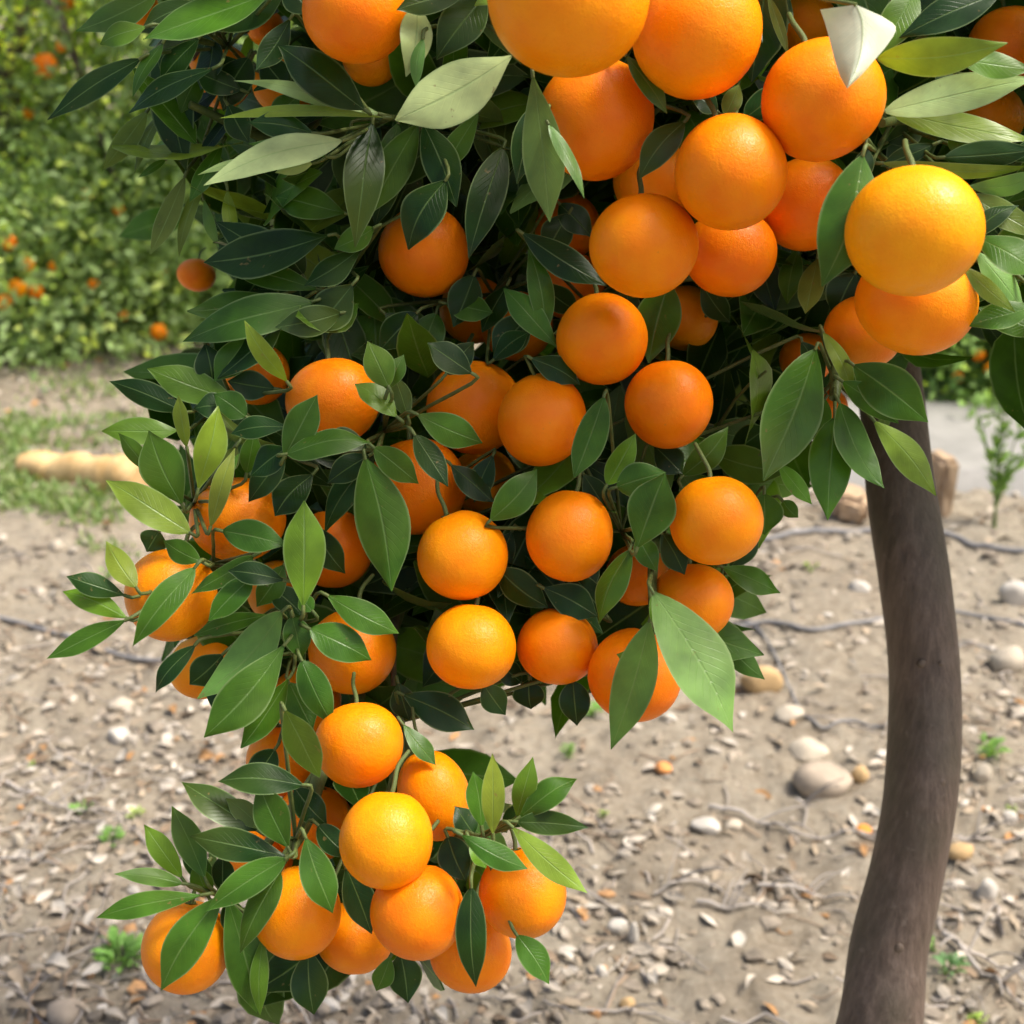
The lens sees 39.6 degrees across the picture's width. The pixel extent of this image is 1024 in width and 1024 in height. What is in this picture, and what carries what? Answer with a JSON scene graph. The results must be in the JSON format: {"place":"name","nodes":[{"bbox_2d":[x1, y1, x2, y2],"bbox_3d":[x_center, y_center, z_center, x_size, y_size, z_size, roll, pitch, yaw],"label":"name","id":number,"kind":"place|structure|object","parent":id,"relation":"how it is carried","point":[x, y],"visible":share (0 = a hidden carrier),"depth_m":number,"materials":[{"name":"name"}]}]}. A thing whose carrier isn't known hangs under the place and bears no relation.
{"place":"outdoors","nodes":[
{"label":"outdoors","id":0,"kind":"place"},
{"bbox_2d":[0,6,1023,1023],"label":"ground","id":1,"kind":"structure","parent":0,"point":[723,960],"depth_m":2.90,"materials":[{"name":"soil"}]},
{"bbox_2d":[0,969,62,1023],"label":"dry twig","id":2,"kind":"object","parent":1,"relation":"on","point":[18,990],"visible":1,"depth_m":2.23,"materials":[{"name":"wood"}]},
{"bbox_2d":[0,813,80,864],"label":"dry twig","id":3,"kind":"object","parent":1,"relation":"on","point":[17,857],"visible":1,"depth_m":2.62,"materials":[{"name":"wood"}]},
{"bbox_2d":[4,770,113,811],"bbox_3d":[-0.908,0.552,2.837,0.259,0.048,0.091,2,20,5],"label":"dry twig","id":4,"kind":"object","parent":1,"relation":"on","point":[21,790],"visible":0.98,"depth_m":2.83,"materials":[{"name":"wood"}]},
{"bbox_2d":[47,998,88,1023],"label":"stone","id":5,"kind":"object","parent":1,"relation":"on","point":[64,1011],"visible":0.94,"depth_m":2.21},
{"bbox_2d":[16,451,148,491],"bbox_3d":[-1.367,-0.133,4.555,0.481,0.150,0.139,10,22,25],"label":"log","id":6,"kind":"object","parent":1,"relation":"on","point":[70,466],"visible":0.6,"depth_m":4.50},
{"bbox_2d":[64,879,111,957],"bbox_3d":[-0.709,0.676,2.356,0.094,0.097,0.079,-4,20,-10],"label":"dry twig","id":7,"kind":"object","parent":1,"relation":"on","point":[85,948],"visible":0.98,"depth_m":2.36,"materials":[{"name":"wood"}]},
{"bbox_2d":[60,749,128,793],"bbox_3d":[-0.862,0.522,2.955,0.137,0.060,0.150,-4,20,-12],"label":"dry twig","id":8,"kind":"object","parent":1,"relation":"on","point":[79,763],"visible":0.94,"depth_m":2.95,"materials":[{"name":"wood"}]},
{"bbox_2d":[97,825,124,846],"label":"weed","id":9,"kind":"object","parent":1,"relation":"on","point":[119,834],"visible":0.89,"depth_m":2.69,"materials":[{"name":"green plant"}]},
{"bbox_2d":[0,0,225,294],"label":"citrus tree","id":10,"kind":"object","parent":1,"relation":"on","point":[8,25],"visible":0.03,"depth_m":6.52,"materials":[{"name":"green plant"}]},
{"bbox_2d":[0,0,227,381],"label":"citrus tree","id":11,"kind":"object","parent":1,"relation":"on","point":[61,317],"visible":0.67,"depth_m":6.08,"materials":[{"name":"green plant"}]},
{"bbox_2d":[90,925,142,972],"bbox_3d":[-0.641,0.729,2.335,0.091,0.059,0.097,0,20,0],"label":"weed","id":12,"kind":"object","parent":1,"relation":"on","point":[132,947],"visible":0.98,"depth_m":2.34,"materials":[{"name":"green plant"}]},
{"bbox_2d":[107,727,129,745],"bbox_3d":[-0.856,0.492,3.103,0.044,0.050,0.041,15,25,36],"label":"stone","id":13,"kind":"object","parent":1,"relation":"on","point":[116,736],"visible":0.94,"depth_m":3.09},
{"bbox_2d":[107,696,133,711],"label":"stone","id":14,"kind":"object","parent":1,"relation":"on","point":[121,703],"visible":1,"depth_m":3.24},
{"bbox_2d":[0,0,297,348],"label":"citrus tree","id":15,"kind":"object","parent":1,"relation":"on","point":[119,102],"visible":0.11,"depth_m":6.12,"materials":[{"name":"green plant"}]},
{"bbox_2d":[32,53,58,77],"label":"orange","id":16,"kind":"object","parent":15,"relation":"attached to","point":[41,60],"visible":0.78,"depth_m":6.07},
{"bbox_2d":[0,360,991,557],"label":"grass","id":17,"kind":"structure","parent":1,"relation":"on","point":[42,489],"depth_m":4.73,"materials":[{"name":"green plant"}]},
{"bbox_2d":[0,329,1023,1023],"bbox_3d":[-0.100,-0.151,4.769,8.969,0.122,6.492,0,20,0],"label":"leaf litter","id":18,"kind":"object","parent":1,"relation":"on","point":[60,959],"visible":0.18,"depth_m":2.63,"materials":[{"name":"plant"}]},
{"bbox_2d":[0,609,1023,662],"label":"drip hose","id":19,"kind":"object","parent":1,"relation":"on","point":[748,624],"visible":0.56,"depth_m":3.54,"materials":[{"name":"plastic"}]},
{"bbox_2d":[47,0,1023,1023],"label":"orange tree","id":20,"kind":"object","parent":1,"relation":"on","point":[296,210],"visible":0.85,"depth_m":1.05,"materials":[{"name":"green plant"}]},
{"bbox_2d":[124,523,217,641],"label":"orange","id":21,"kind":"object","parent":20,"relation":"attached to","point":[189,617],"visible":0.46,"depth_m":1.01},
{"bbox_2d":[141,856,225,994],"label":"orange","id":22,"kind":"object","parent":20,"relation":"attached to","point":[206,971],"visible":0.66,"depth_m":0.99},
{"bbox_2d":[177,247,215,291],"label":"orange","id":23,"kind":"object","parent":20,"relation":"attached to","point":[197,275],"visible":0.96,"depth_m":1.44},
{"bbox_2d":[171,635,227,698],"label":"orange","id":24,"kind":"object","parent":20,"relation":"attached to","point":[181,683],"visible":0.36,"depth_m":1.12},
{"bbox_2d":[189,31,248,108],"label":"orange","id":25,"kind":"object","parent":20,"relation":"attached to","point":[192,64],"visible":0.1,"depth_m":1.21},
{"bbox_2d":[189,470,285,559],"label":"orange","id":26,"kind":"object","parent":20,"relation":"attached to","point":[238,506],"visible":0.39,"depth_m":1.06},
{"bbox_2d":[226,347,289,404],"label":"orange","id":27,"kind":"object","parent":20,"relation":"attached to","point":[274,381],"visible":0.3,"depth_m":1.13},
{"bbox_2d":[248,13,283,44],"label":"orange","id":28,"kind":"object","parent":20,"relation":"attached to","point":[256,35],"visible":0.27,"depth_m":1.29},
{"bbox_2d":[246,724,309,796],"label":"orange","id":29,"kind":"object","parent":20,"relation":"attached to","point":[298,771],"visible":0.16,"depth_m":1.13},
{"bbox_2d":[247,560,311,613],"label":"orange","id":30,"kind":"object","parent":20,"relation":"attached to","point":[262,609],"visible":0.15,"depth_m":1.17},
{"bbox_2d":[252,34,310,106],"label":"orange","id":31,"kind":"object","parent":20,"relation":"attached to","point":[265,97],"visible":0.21,"depth_m":1.19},
{"bbox_2d":[257,850,340,960],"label":"orange","id":32,"kind":"object","parent":20,"relation":"attached to","point":[300,925],"visible":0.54,"depth_m":0.98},
{"bbox_2d":[276,659,340,731],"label":"orange","id":33,"kind":"object","parent":20,"relation":"attached to","point":[336,695],"visible":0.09,"depth_m":1.12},
{"bbox_2d":[278,786,350,859],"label":"orange","id":34,"kind":"object","parent":20,"relation":"attached to","point":[338,808],"visible":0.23,"depth_m":1.10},
{"bbox_2d":[285,333,377,435],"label":"orange","id":35,"kind":"object","parent":20,"relation":"attached to","point":[330,382],"visible":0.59,"depth_m":1.04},
{"bbox_2d":[314,511,370,587],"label":"orange","id":36,"kind":"object","parent":20,"relation":"attached to","point":[342,530],"visible":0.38,"depth_m":1.13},
{"bbox_2d":[308,573,395,694],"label":"orange","id":37,"kind":"object","parent":20,"relation":"attached to","point":[374,672],"visible":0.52,"depth_m":1.07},
{"bbox_2d":[302,0,405,64],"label":"orange","id":38,"kind":"object","parent":20,"relation":"attached to","point":[357,32],"visible":0.99,"depth_m":0.96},
{"bbox_2d":[319,903,389,974],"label":"orange","id":39,"kind":"object","parent":20,"relation":"attached to","point":[352,948],"visible":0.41,"depth_m":1.04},
{"bbox_2d":[316,672,402,787],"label":"orange","id":40,"kind":"object","parent":20,"relation":"attached to","point":[361,743],"visible":0.91,"depth_m":0.98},
{"bbox_2d":[343,56,391,86],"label":"orange","id":41,"kind":"object","parent":20,"relation":"attached to","point":[377,73],"visible":0.32,"depth_m":1.09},
{"bbox_2d":[339,749,432,889],"bbox_3d":[-0.086,0.216,0.961,0.064,0.076,0.071,-8,22,-22],"label":"orange","id":42,"kind":"object","parent":20,"relation":"attached to","point":[385,840],"visible":1,"depth_m":0.94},
{"bbox_2d":[370,819,462,960],"bbox_3d":[-0.063,0.266,0.968,0.069,0.077,0.064,-13,24,-32],"label":"orange","id":43,"kind":"object","parent":20,"relation":"attached to","point":[415,920],"visible":0.8,"depth_m":0.94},
{"bbox_2d":[374,397,465,534],"bbox_3d":[-0.074,-0.030,1.116,0.079,0.099,0.077,15,25,35],"label":"orange","id":44,"kind":"object","parent":20,"relation":"attached to","point":[423,504],"visible":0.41,"depth_m":1.09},
{"bbox_2d":[378,212,468,297],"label":"orange","id":45,"kind":"object","parent":20,"relation":"attached to","point":[434,263],"visible":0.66,"depth_m":1.10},
{"bbox_2d":[397,707,468,840],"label":"orange","id":46,"kind":"object","parent":20,"relation":"attached to","point":[437,791],"visible":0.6,"depth_m":1.02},
{"bbox_2d":[417,480,507,599],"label":"orange","id":47,"kind":"object","parent":20,"relation":"attached to","point":[462,554],"visible":0.96,"depth_m":1.02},
{"bbox_2d":[439,271,496,343],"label":"orange","id":48,"kind":"object","parent":20,"relation":"attached to","point":[462,331],"visible":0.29,"depth_m":1.22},
{"bbox_2d":[426,333,514,454],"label":"orange","id":49,"kind":"object","parent":20,"relation":"attached to","point":[476,404],"visible":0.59,"depth_m":1.10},
{"bbox_2d":[426,597,515,688],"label":"orange","id":50,"kind":"object","parent":20,"relation":"attached to","point":[471,646],"visible":0.96,"depth_m":1.02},
{"bbox_2d":[430,879,511,993],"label":"orange","id":51,"kind":"object","parent":20,"relation":"attached to","point":[449,970],"visible":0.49,"depth_m":1.03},
{"bbox_2d":[458,451,514,512],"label":"orange","id":52,"kind":"object","parent":20,"relation":"attached to","point":[504,467],"visible":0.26,"depth_m":1.18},
{"bbox_2d":[481,272,552,360],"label":"orange","id":53,"kind":"object","parent":20,"relation":"attached to","point":[535,346],"visible":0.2,"depth_m":1.21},
{"bbox_2d":[479,805,565,938],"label":"orange","id":54,"kind":"object","parent":20,"relation":"attached to","point":[530,901],"visible":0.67,"depth_m":0.97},
{"bbox_2d":[497,354,585,465],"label":"orange","id":55,"kind":"object","parent":20,"relation":"attached to","point":[540,416],"visible":0.85,"depth_m":1.04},
{"bbox_2d":[517,582,597,684],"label":"orange","id":56,"kind":"object","parent":20,"relation":"attached to","point":[555,647],"visible":0.88,"depth_m":1.05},
{"bbox_2d":[535,194,598,253],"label":"orange","id":57,"kind":"object","parent":20,"relation":"attached to","point":[579,243],"visible":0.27,"depth_m":1.20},
{"bbox_2d":[487,0,649,77],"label":"orange","id":58,"kind":"object","parent":20,"relation":"attached to","point":[569,38],"visible":1,"depth_m":0.83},
{"bbox_2d":[526,472,612,581],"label":"orange","id":59,"kind":"object","parent":20,"relation":"attached to","point":[569,536],"visible":0.96,"depth_m":1.03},
{"bbox_2d":[546,253,604,318],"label":"orange","id":60,"kind":"object","parent":20,"relation":"attached to","point":[584,290],"visible":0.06,"depth_m":1.19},
{"bbox_2d":[543,61,653,180],"bbox_3d":[0.059,-0.282,0.987,0.083,0.103,0.079,15,25,36],"label":"orange","id":61,"kind":"object","parent":20,"relation":"attached to","point":[604,118],"visible":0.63,"depth_m":0.96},
{"bbox_2d":[556,284,647,384],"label":"orange","id":62,"kind":"object","parent":20,"relation":"attached to","point":[601,338],"visible":0.97,"depth_m":1.03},
{"bbox_2d":[588,622,679,721],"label":"orange","id":63,"kind":"object","parent":20,"relation":"attached to","point":[604,661],"visible":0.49,"depth_m":1.02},
{"bbox_2d":[606,545,668,605],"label":"orange","id":64,"kind":"object","parent":20,"relation":"attached to","point":[636,593],"visible":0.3,"depth_m":1.13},
{"bbox_2d":[589,165,698,297],"bbox_3d":[0.090,-0.192,0.977,0.076,0.089,0.074,-14,24,-34],"label":"orange","id":65,"kind":"object","parent":20,"relation":"attached to","point":[642,244],"visible":0.94,"depth_m":0.95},
{"bbox_2d":[613,148,684,208],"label":"orange","id":66,"kind":"object","parent":20,"relation":"attached to","point":[660,180],"visible":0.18,"depth_m":1.09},
{"bbox_2d":[624,333,712,448],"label":"orange","id":67,"kind":"object","parent":20,"relation":"attached to","point":[668,403],"visible":1,"depth_m":1.04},
{"bbox_2d":[670,283,717,350],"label":"orange","id":68,"kind":"object","parent":20,"relation":"attached to","point":[697,328],"visible":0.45,"depth_m":1.15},
{"bbox_2d":[657,558,733,632],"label":"orange","id":69,"kind":"object","parent":20,"relation":"attached to","point":[704,593],"visible":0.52,"depth_m":1.04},
{"bbox_2d":[632,0,762,99],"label":"orange","id":70,"kind":"object","parent":20,"relation":"attached to","point":[694,49],"visible":0.96,"depth_m":0.90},
{"bbox_2d":[670,442,763,564],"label":"orange","id":71,"kind":"object","parent":20,"relation":"attached to","point":[718,520],"visible":0.96,"depth_m":0.99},
{"bbox_2d":[674,98,787,230],"bbox_3d":[0.145,-0.232,0.938,0.075,0.091,0.078,10,22,25],"label":"orange","id":72,"kind":"object","parent":20,"relation":"attached to","point":[731,171],"visible":0.98,"depth_m":0.91,"materials":[{"name":"food"}]},
{"bbox_2d":[689,220,776,296],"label":"orange","id":73,"kind":"object","parent":20,"relation":"attached to","point":[735,263],"visible":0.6,"depth_m":1.03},
{"bbox_2d":[763,159,842,250],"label":"orange","id":74,"kind":"object","parent":20,"relation":"attached to","point":[791,219],"visible":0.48,"depth_m":1.04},
{"bbox_2d":[779,317,828,375],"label":"orange","id":75,"kind":"object","parent":20,"relation":"attached to","point":[790,353],"visible":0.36,"depth_m":1.19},
{"bbox_2d":[787,0,833,49],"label":"orange","id":76,"kind":"object","parent":20,"relation":"attached to","point":[808,17],"visible":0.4,"depth_m":1.12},
{"bbox_2d":[761,12,886,161],"bbox_3d":[0.202,-0.276,0.928,0.083,0.094,0.078,12,23,29],"label":"orange","id":77,"kind":"object","parent":20,"relation":"attached to","point":[814,108],"visible":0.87,"depth_m":0.90,"materials":[{"name":"food"}]},
{"bbox_2d":[824,296,896,363],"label":"orange","id":78,"kind":"object","parent":20,"relation":"attached to","point":[850,335],"visible":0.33,"depth_m":1.06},
{"bbox_2d":[844,138,985,295],"bbox_3d":[0.249,-0.177,0.870,0.082,0.090,0.090,19,27,41],"label":"orange","id":79,"kind":"object","parent":20,"relation":"attached to","point":[912,229],"visible":1,"depth_m":0.84,"materials":[{"name":"food"}]},
{"bbox_2d":[854,273,978,354],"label":"orange","id":80,"kind":"object","parent":20,"relation":"attached to","point":[937,321],"visible":0.6,"depth_m":0.93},
{"bbox_2d":[963,91,1023,142],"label":"orange","id":81,"kind":"object","parent":20,"relation":"attached to","point":[1007,111],"visible":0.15,"depth_m":1.13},
{"bbox_2d":[968,0,1023,87],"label":"orange","id":82,"kind":"object","parent":20,"relation":"attached to","point":[1004,23],"visible":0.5,"depth_m":1.07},
{"bbox_2d":[607,918,627,935],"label":"stone","id":83,"kind":"object","parent":1,"relation":"on","point":[616,926],"visible":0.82,"depth_m":2.47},
{"bbox_2d":[578,949,686,1023],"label":"dry twig","id":84,"kind":"object","parent":1,"relation":"on","point":[631,1008],"visible":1,"depth_m":2.27,"materials":[{"name":"wood"}]},
{"bbox_2d":[653,838,748,905],"bbox_3d":[0.327,0.652,2.526,0.099,0.082,0.165,-16,26,-38],"label":"dry twig","id":85,"kind":"object","parent":1,"relation":"on","point":[678,880],"visible":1,"depth_m":2.55,"materials":[{"name":"wood"}]},
{"bbox_2d":[690,817,720,834],"bbox_3d":[0.373,0.605,2.744,0.057,0.033,0.044,0,20,0],"label":"stone","id":86,"kind":"object","parent":1,"relation":"on","point":[708,825],"visible":1,"depth_m":2.73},
{"bbox_2d":[696,869,757,909],"bbox_3d":[0.380,0.673,2.511,0.104,0.056,0.043,-5,21,-15],"label":"dry twig","id":87,"kind":"object","parent":1,"relation":"on","point":[713,903],"visible":1,"depth_m":2.51,"materials":[{"name":"wood"}]},
{"bbox_2d":[739,666,782,693],"bbox_3d":[0.565,0.384,3.231,0.100,0.078,0.059,0,20,0],"label":"stone","id":88,"kind":"object","parent":1,"relation":"on","point":[772,681],"visible":0.85,"depth_m":3.21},
{"bbox_2d":[775,704,803,724],"bbox_3d":[0.606,0.446,3.112,0.065,0.041,0.058,0,20,0],"label":"stone","id":89,"kind":"object","parent":1,"relation":"on","point":[786,714],"visible":0.98,"depth_m":3.10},
{"bbox_2d":[708,804,875,843],"bbox_3d":[0.517,0.596,2.712,0.321,0.049,0.151,13,24,33],"label":"dry twig","id":90,"kind":"object","parent":1,"relation":"on","point":[750,817],"visible":0.95,"depth_m":2.73,"materials":[{"name":"wood"}]},
{"bbox_2d":[758,868,858,898],"bbox_3d":[0.525,0.663,2.523,0.167,0.050,0.072,0,20,0],"label":"dry twig","id":91,"kind":"object","parent":1,"relation":"on","point":[782,886],"visible":1,"depth_m":2.53,"materials":[{"name":"wood"}]},
{"bbox_2d":[788,737,828,762],"bbox_3d":[0.622,0.499,2.988,0.089,0.045,0.075,0,20,0],"label":"stone","id":92,"kind":"object","parent":1,"relation":"on","point":[806,749],"visible":0.96,"depth_m":2.97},
{"bbox_2d":[795,778,845,824],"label":"dry twig","id":93,"kind":"object","parent":1,"relation":"on","point":[807,800],"visible":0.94,"depth_m":2.76,"materials":[{"name":"wood"}]},
{"bbox_2d":[791,761,852,798],"bbox_3d":[0.622,0.544,2.852,0.120,0.076,0.086,0,20,0],"label":"stone","id":94,"kind":"object","parent":1,"relation":"on","point":[809,779],"visible":0.9,"depth_m":2.83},
{"bbox_2d":[833,484,867,523],"bbox_3d":[1.026,-0.024,4.307,0.114,0.100,0.153,7,23,10],"label":"block","id":95,"kind":"object","parent":1,"relation":"on","point":[851,505],"depth_m":4.25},
{"bbox_2d":[850,765,868,783],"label":"stone","id":96,"kind":"object","parent":1,"relation":"on","point":[859,774],"visible":0.93,"depth_m":2.85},
{"bbox_2d":[731,619,997,728],"bbox_3d":[0.661,0.379,3.325,1.031,0.066,0.534,6,21,16],"label":"drip hose","id":97,"kind":"object","parent":1,"relation":"on","point":[793,695],"visible":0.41,"depth_m":3.22,"materials":[{"name":"plastic"}]},
{"bbox_2d":[764,527,1023,553],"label":"drip hose","id":98,"kind":"object","parent":1,"relation":"on","point":[963,540],"visible":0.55,"depth_m":4.12,"materials":[{"name":"plastic"}]},
{"bbox_2d":[931,450,959,517],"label":"log","id":99,"kind":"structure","parent":1,"relation":"on","point":[946,467],"depth_m":4.26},
{"bbox_2d":[930,951,970,978],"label":"weed","id":100,"kind":"object","parent":1,"relation":"on","point":[950,958],"visible":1,"depth_m":2.31,"materials":[{"name":"green plant"}]},
{"bbox_2d":[921,333,997,419],"bbox_3d":[2.181,-1.291,5.833,1.910,1.648,2.088,0,20,0],"label":"citrus tree","id":101,"kind":"object","parent":1,"relation":"on","point":[980,377],"visible":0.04,"depth_m":5.45,"materials":[{"name":"green plant"}]},
{"bbox_2d":[949,842,973,860],"bbox_3d":[0.819,0.621,2.599,0.048,0.034,0.037,0,20,0],"label":"stone","id":102,"kind":"object","parent":1,"relation":"on","point":[962,851],"visible":0.96,"depth_m":2.59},
{"bbox_2d":[939,929,1023,1005],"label":"dry twig","id":103,"kind":"object","parent":1,"relation":"on","point":[954,939],"visible":0.98,"depth_m":2.31,"materials":[{"name":"wood"}]},
{"bbox_2d":[975,763,991,782],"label":"stone","id":104,"kind":"object","parent":1,"relation":"on","point":[983,773],"visible":1,"depth_m":2.83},
{"bbox_2d":[976,878,998,901],"bbox_3d":[0.839,0.672,2.512,0.038,0.058,0.030,0,20,0],"label":"stone","id":105,"kind":"object","parent":1,"relation":"on","point":[988,889],"visible":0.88,"depth_m":2.50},
{"bbox_2d":[958,797,1023,842],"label":"dry twig","id":106,"kind":"object","parent":1,"relation":"on","point":[975,834],"visible":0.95,"depth_m":2.67,"materials":[{"name":"wood"}]},
{"bbox_2d":[975,731,1011,758],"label":"weed","id":107,"kind":"object","parent":1,"relation":"on","point":[995,743],"visible":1,"depth_m":2.93,"materials":[{"name":"green plant"}]},
{"bbox_2d":[964,901,1023,979],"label":"dry twig","id":108,"kind":"object","parent":1,"relation":"on","point":[978,954],"visible":0.98,"depth_m":2.37,"materials":[{"name":"wood"}]},
{"bbox_2d":[970,387,1023,528],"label":"young plant","id":109,"kind":"object","parent":1,"relation":"on","point":[1001,480],"visible":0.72,"depth_m":4.16,"materials":[{"name":"green plant"}]},
{"bbox_2d":[988,646,1023,673],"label":"stone","id":110,"kind":"object","parent":1,"relation":"on","point":[1009,658],"visible":0.96,"depth_m":3.33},
{"bbox_2d":[998,580,1023,606],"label":"stone","id":111,"kind":"object","parent":1,"relation":"on","point":[1011,592],"visible":0.95,"depth_m":3.68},
{"bbox_2d":[0,325,1023,1023],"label":"gravel","id":112,"kind":"structure","parent":0,"point":[332,1005],"depth_m":2.69,"materials":[{"name":"gravel"}]},
{"bbox_2d":[812,400,1023,497],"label":"path","id":113,"kind":"structure","parent":0,"point":[954,433],"depth_m":4.90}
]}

